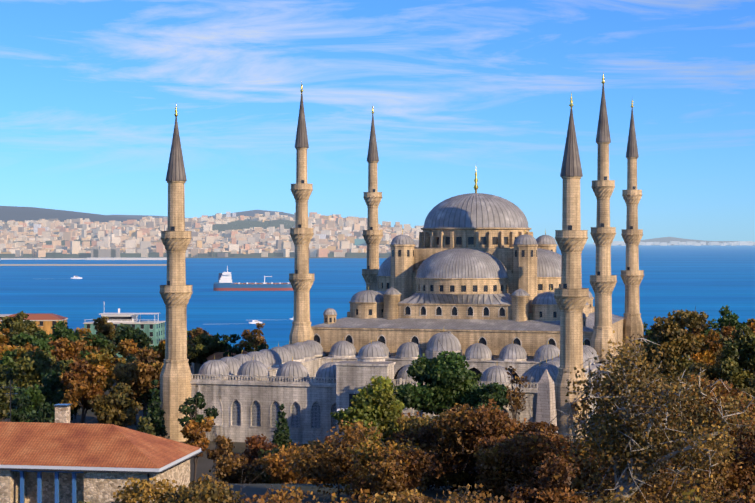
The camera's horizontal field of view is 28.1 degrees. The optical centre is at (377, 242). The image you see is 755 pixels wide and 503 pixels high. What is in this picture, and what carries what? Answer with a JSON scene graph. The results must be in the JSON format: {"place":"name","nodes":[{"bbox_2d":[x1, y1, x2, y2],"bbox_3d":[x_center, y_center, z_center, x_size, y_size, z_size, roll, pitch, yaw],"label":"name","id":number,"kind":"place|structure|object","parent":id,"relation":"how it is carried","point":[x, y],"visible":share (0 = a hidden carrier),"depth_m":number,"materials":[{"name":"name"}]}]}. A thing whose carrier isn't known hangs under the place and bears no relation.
{"place":"outdoors","nodes":[
{"label":"outdoors","id":0,"kind":"place"},
{"bbox_2d":[0,320,66,347],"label":"building wall","id":1,"kind":"structure","parent":0,"point":[47,325],"depth_m":470.66,"materials":[{"name":"orange paint"}]},
{"bbox_2d":[0,313,66,319],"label":"tiled roof","id":2,"kind":"structure","parent":1,"relation":"on","point":[42,316],"depth_m":472.16,"materials":[{"name":"red tile"}]},
{"bbox_2d":[11,470,83,502],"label":"window frames","id":3,"kind":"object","parent":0,"point":[39,486],"depth_m":110.06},
{"bbox_2d":[0,206,139,222],"bbox_3d":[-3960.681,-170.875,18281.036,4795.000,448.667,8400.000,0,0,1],"label":"ridge","id":4,"kind":"structure","parent":0,"point":[16,213],"depth_m":15334.64,"materials":[{"name":"blue"}]},
{"bbox_2d":[0,316,161,358],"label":"hotel window","id":5,"kind":"structure","parent":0,"point":[88,326],"depth_m":500.08,"materials":[{"name":"glass"}]},
{"bbox_2d":[1,258,166,259],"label":"quay","id":6,"kind":"structure","parent":0,"point":[83,258],"depth_m":4597.00,"materials":[{"name":"grey concrete"}]},
{"bbox_2d":[0,380,202,502],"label":"trim","id":7,"kind":"structure","parent":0,"point":[145,472],"depth_m":109.04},
{"bbox_2d":[0,227,387,257],"bbox_3d":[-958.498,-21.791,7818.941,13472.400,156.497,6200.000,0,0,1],"label":"shoreline","id":8,"kind":"structure","parent":0,"point":[191,257],"depth_m":5003.34,"materials":[{"name":"grey concrete"}]},
{"bbox_2d":[193,360,208,375],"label":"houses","id":9,"kind":"structure","parent":0,"point":[196,366],"depth_m":404.72,"materials":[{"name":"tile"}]},
{"bbox_2d":[109,210,293,218],"bbox_3d":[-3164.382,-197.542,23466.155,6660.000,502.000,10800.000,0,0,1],"label":"ridge","id":10,"kind":"structure","parent":0,"point":[249,213],"depth_m":20479.77,"materials":[{"name":"blue"}]},
{"bbox_2d":[213,274,291,287],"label":"cargo ship","id":11,"kind":"object","parent":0,"point":[222,285],"visible":0.69,"depth_m":1656.75},
{"bbox_2d":[234,283,289,283],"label":"ship deck","id":12,"kind":"structure","parent":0,"point":[261,283],"depth_m":1661.27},
{"bbox_2d":[191,358,542,444],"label":"court walls","id":13,"kind":"structure","parent":0,"point":[286,396],"depth_m":266.08,"materials":[{"name":"grey stone"}]},
{"bbox_2d":[2,361,749,502],"bbox_3d":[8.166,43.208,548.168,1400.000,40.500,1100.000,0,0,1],"label":"terrain","id":14,"kind":"structure","parent":0,"point":[204,465],"depth_m":145.06,"materials":[{"name":"green plant"}]},
{"bbox_2d":[0,314,165,344],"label":"roof eaves","id":15,"kind":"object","parent":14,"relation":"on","point":[91,322],"depth_m":502.79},
{"bbox_2d":[0,406,189,502],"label":"house wall","id":16,"kind":"structure","parent":14,"relation":"on","point":[96,487],"depth_m":112.53,"materials":[{"name":"beige stone"}]},
{"bbox_2d":[0,422,199,467],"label":"house roof","id":17,"kind":"structure","parent":16,"relation":"on","point":[68,444],"depth_m":111.75,"materials":[{"name":"tile"}]},
{"bbox_2d":[0,448,200,471],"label":"house trim","id":18,"kind":"structure","parent":17,"relation":"attached to","point":[99,468],"depth_m":108.90,"materials":[{"name":"white paint"}]},
{"bbox_2d":[84,322,164,359],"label":"building facade","id":19,"kind":"structure","parent":14,"relation":"on","point":[147,330],"depth_m":500.05,"materials":[{"name":"teal paint"}]},
{"bbox_2d":[85,308,158,322],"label":"rooftop structure","id":20,"kind":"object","parent":19,"relation":"on","point":[134,316],"depth_m":504.49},
{"bbox_2d":[206,350,248,359],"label":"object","id":21,"kind":"structure","parent":14,"relation":"on","point":[218,355],"depth_m":392.12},
{"bbox_2d":[0,305,754,502],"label":"trees","id":22,"kind":"object","parent":14,"relation":"on","point":[528,462],"visible":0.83,"depth_m":136.20,"materials":[{"name":"plant"}]},
{"bbox_2d":[190,350,603,441],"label":"courtyard roof","id":23,"kind":"structure","parent":14,"relation":"on","point":[352,377],"depth_m":265.99,"materials":[{"name":"grey stone"}]},
{"bbox_2d":[232,400,508,428],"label":"arched window recesses","id":24,"kind":"object","parent":23,"relation":"on","point":[295,415],"visible":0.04,"depth_m":265.31,"materials":[{"name":"grey stone"}]},
{"bbox_2d":[191,305,589,429],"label":"frames","id":25,"kind":"structure","parent":23,"relation":"on","point":[335,402],"depth_m":266.91,"materials":[{"name":"stone"}]},
{"bbox_2d":[159,142,643,446],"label":"mosque","id":26,"kind":"structure","parent":14,"relation":"on","point":[176,372],"depth_m":317.35,"materials":[{"name":"beige stone"}]},
{"bbox_2d":[166,85,638,180],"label":"minaret spires","id":27,"kind":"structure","parent":26,"relation":"on","point":[571,164],"depth_m":270.76,"materials":[{"name":"grey metal"}]},
{"bbox_2d":[536,369,557,434],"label":"obelisk","id":28,"kind":"object","parent":14,"relation":"on","point":[546,406],"visible":0.33,"depth_m":236.93,"materials":[{"name":"grey stone"}]},
{"bbox_2d":[554,338,754,502],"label":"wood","id":29,"kind":"object","parent":14,"relation":"on","point":[624,471],"visible":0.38,"depth_m":109.16,"materials":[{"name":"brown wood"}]},
{"bbox_2d":[0,243,754,348],"bbox_3d":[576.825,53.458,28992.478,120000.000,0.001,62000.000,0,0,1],"label":"sea","id":30,"kind":"structure","parent":0,"point":[710,280],"depth_m":1776.57,"materials":[{"name":"blue liquid"}]},
{"bbox_2d":[0,264,166,265],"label":"breakwater","id":31,"kind":"object","parent":30,"relation":"in","point":[83,264],"visible":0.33,"depth_m":3405.16,"materials":[{"name":"beige"}]},
{"bbox_2d":[71,276,292,323],"bbox_3d":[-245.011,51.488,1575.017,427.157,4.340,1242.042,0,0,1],"label":"boats","id":32,"kind":"object","parent":30,"relation":"on","point":[252,322],"depth_m":991.23,"materials":[{"name":"white"}]},
{"bbox_2d":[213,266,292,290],"bbox_3d":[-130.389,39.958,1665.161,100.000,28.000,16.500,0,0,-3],"label":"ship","id":33,"kind":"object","parent":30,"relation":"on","point":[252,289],"depth_m":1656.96},
{"bbox_2d":[0,212,754,257],"bbox_3d":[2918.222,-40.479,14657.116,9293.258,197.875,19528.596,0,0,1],"label":"city","id":34,"kind":"object","parent":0,"point":[268,235],"visible":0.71,"depth_m":5813.76},
{"bbox_2d":[0,0,754,242],"label":"sky","id":35,"kind":"structure","parent":0,"point":[91,90],"materials":[{"name":"blue"}]},
{"bbox_2d":[174,74,633,365],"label":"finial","id":36,"kind":"object","parent":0,"point":[476,187],"visible":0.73,"depth_m":322.72,"materials":[{"name":"gold metal"}]},
{"bbox_2d":[312,230,592,358],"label":"mosque walls","id":37,"kind":"structure","parent":0,"point":[532,342],"depth_m":327.62,"materials":[{"name":"beige stone"}]},
{"bbox_2d":[198,193,623,385],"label":"domes","id":38,"kind":"structure","parent":37,"relation":"on","point":[476,210],"depth_m":326.60,"materials":[{"name":"grey metal"}]},
{"bbox_2d":[618,237,737,244],"bbox_3d":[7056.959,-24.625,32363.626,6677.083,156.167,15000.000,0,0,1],"label":"island","id":39,"kind":"structure","parent":0,"point":[666,239],"depth_m":26759.76,"materials":[{"name":"grey stone"}]}
]}

